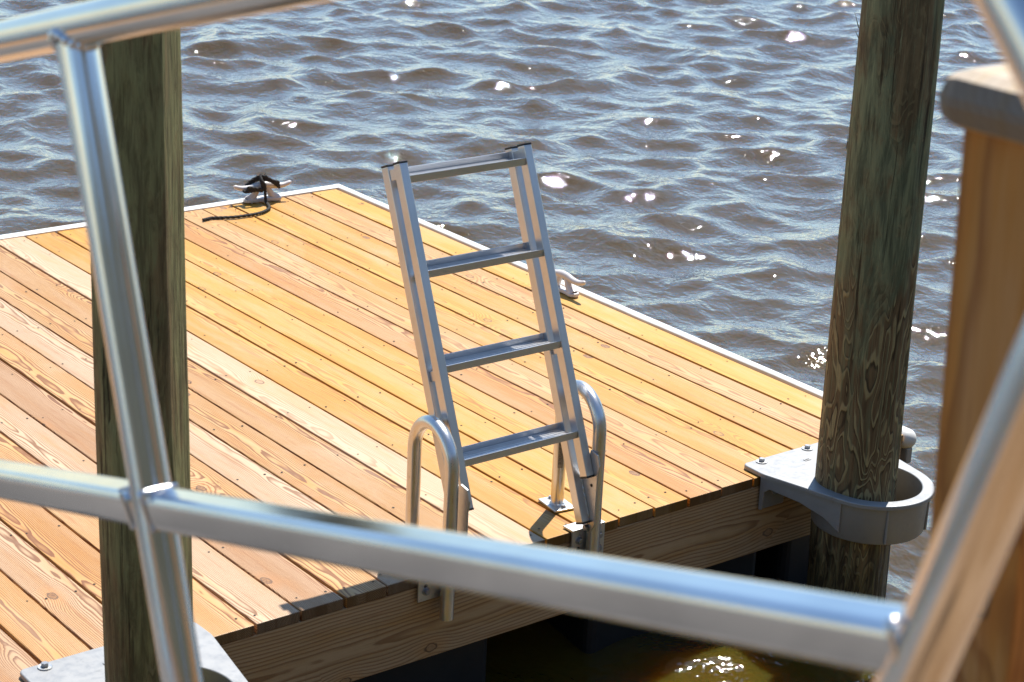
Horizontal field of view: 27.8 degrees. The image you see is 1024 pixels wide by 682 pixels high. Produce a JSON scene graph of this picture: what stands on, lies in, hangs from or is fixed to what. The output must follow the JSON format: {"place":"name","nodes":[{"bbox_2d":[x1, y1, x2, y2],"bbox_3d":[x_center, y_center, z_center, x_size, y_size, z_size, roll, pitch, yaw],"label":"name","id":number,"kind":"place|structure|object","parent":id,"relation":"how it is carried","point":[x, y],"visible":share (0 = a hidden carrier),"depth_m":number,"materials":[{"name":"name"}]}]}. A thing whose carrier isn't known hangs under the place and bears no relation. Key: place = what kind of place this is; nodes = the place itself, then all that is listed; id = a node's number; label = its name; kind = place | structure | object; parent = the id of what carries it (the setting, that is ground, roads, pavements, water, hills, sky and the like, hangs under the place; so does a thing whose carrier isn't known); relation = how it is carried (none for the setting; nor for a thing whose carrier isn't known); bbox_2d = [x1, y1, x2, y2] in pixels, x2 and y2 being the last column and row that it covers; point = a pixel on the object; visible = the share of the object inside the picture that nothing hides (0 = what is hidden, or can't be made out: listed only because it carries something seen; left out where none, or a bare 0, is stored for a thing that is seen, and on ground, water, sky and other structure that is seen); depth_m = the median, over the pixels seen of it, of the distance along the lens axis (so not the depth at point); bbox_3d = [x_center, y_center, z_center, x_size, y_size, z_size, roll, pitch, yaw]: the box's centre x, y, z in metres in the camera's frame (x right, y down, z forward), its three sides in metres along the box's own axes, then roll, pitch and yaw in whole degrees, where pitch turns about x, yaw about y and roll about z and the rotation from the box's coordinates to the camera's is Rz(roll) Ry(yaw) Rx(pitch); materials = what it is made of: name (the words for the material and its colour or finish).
{"place":"outdoors","nodes":[
{"label":"outdoors","id":0,"kind":"place"},
{"bbox_2d":[0,0,1004,681],"bbox_3d":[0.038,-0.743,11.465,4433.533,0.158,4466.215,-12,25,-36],"label":"water","id":1,"kind":"structure","parent":0,"point":[690,160],"depth_m":12.77,"materials":[{"name":"blue liquid"}]},
{"bbox_2d":[81,0,192,681],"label":"wooden piling","id":2,"kind":"object","parent":1,"relation":"in","point":[143,77],"visible":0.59,"depth_m":4.80,"materials":[{"name":"brown wood"}]},
{"bbox_2d":[0,184,916,681],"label":"floating dock","id":3,"kind":"object","parent":1,"relation":"on","point":[304,382],"visible":0.75,"depth_m":7.06,"materials":[{"name":"brown wood"}]},
{"bbox_2d":[20,622,247,681],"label":"pile hoop","id":4,"kind":"object","parent":3,"relation":"attached to","point":[218,664],"visible":0.42,"depth_m":5.36,"materials":[{"name":"metal"}]},
{"bbox_2d":[202,174,279,220],"bbox_3d":[-1.197,-0.653,9.373,0.173,0.136,0.509,11,21,21],"label":"mooring rope","id":5,"kind":"object","parent":3,"relation":"on","point":[262,178],"visible":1,"depth_m":9.48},
{"bbox_2d":[233,180,291,203],"bbox_3d":[-1.150,-0.685,9.538,0.287,0.104,0.049,-8,22,-27],"label":"dock cleat","id":6,"kind":"object","parent":3,"relation":"on","point":[251,198],"visible":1,"depth_m":9.53,"materials":[{"name":"white metal"}]},
{"bbox_2d":[405,415,458,620],"bbox_3d":[-0.265,0.496,6.016,0.137,0.591,0.290,-10,23,-32],"label":"grab handle","id":7,"kind":"object","parent":3,"relation":"attached to","point":[436,426],"visible":0.69,"depth_m":5.98,"materials":[{"name":"metal"}]},
{"bbox_2d":[381,142,600,533],"bbox_3d":[-0.063,0.026,6.109,0.491,1.134,0.492,-12,25,-36],"label":"boarding ladder","id":8,"kind":"object","parent":3,"relation":"on","point":[437,365],"visible":0.83,"depth_m":6.12,"materials":[{"name":"metal"}]},
{"bbox_2d":[0,0,1023,681],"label":"gangway","id":9,"kind":"object","parent":3,"relation":"on","point":[924,632],"visible":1,"depth_m":1.84,"materials":[{"name":"metal"}]},
{"bbox_2d":[555,269,585,296],"bbox_3d":[0.210,-0.239,8.476,0.048,0.100,0.277,-12,25,-36],"label":"dock cleat","id":10,"kind":"object","parent":3,"relation":"on","point":[569,290],"visible":0.66,"depth_m":8.44,"materials":[{"name":"white metal"}]},
{"bbox_2d":[538,380,606,555],"bbox_3d":[0.184,0.398,6.350,0.137,0.591,0.292,-12,25,-36],"label":"grab handle","id":11,"kind":"object","parent":3,"relation":"attached to","point":[582,540],"visible":0.69,"depth_m":6.30,"materials":[{"name":"metal"}]},
{"bbox_2d":[744,443,933,544],"bbox_3d":[1.123,0.499,6.803,0.518,0.158,0.535,-12,25,-36],"label":"pile hoop","id":12,"kind":"object","parent":3,"relation":"attached to","point":[902,518],"visible":0.77,"depth_m":6.66,"materials":[{"name":"metal"}]},
{"bbox_2d":[806,0,944,600],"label":"wooden piling","id":13,"kind":"object","parent":1,"relation":"in","point":[880,226],"visible":0.8,"depth_m":6.38,"materials":[{"name":"brown wood"}]},
{"bbox_2d":[929,64,1023,681],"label":"timber post","id":14,"kind":"object","parent":1,"relation":"in","point":[983,107],"visible":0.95,"depth_m":1.93,"materials":[{"name":"brown wood"}]}
]}

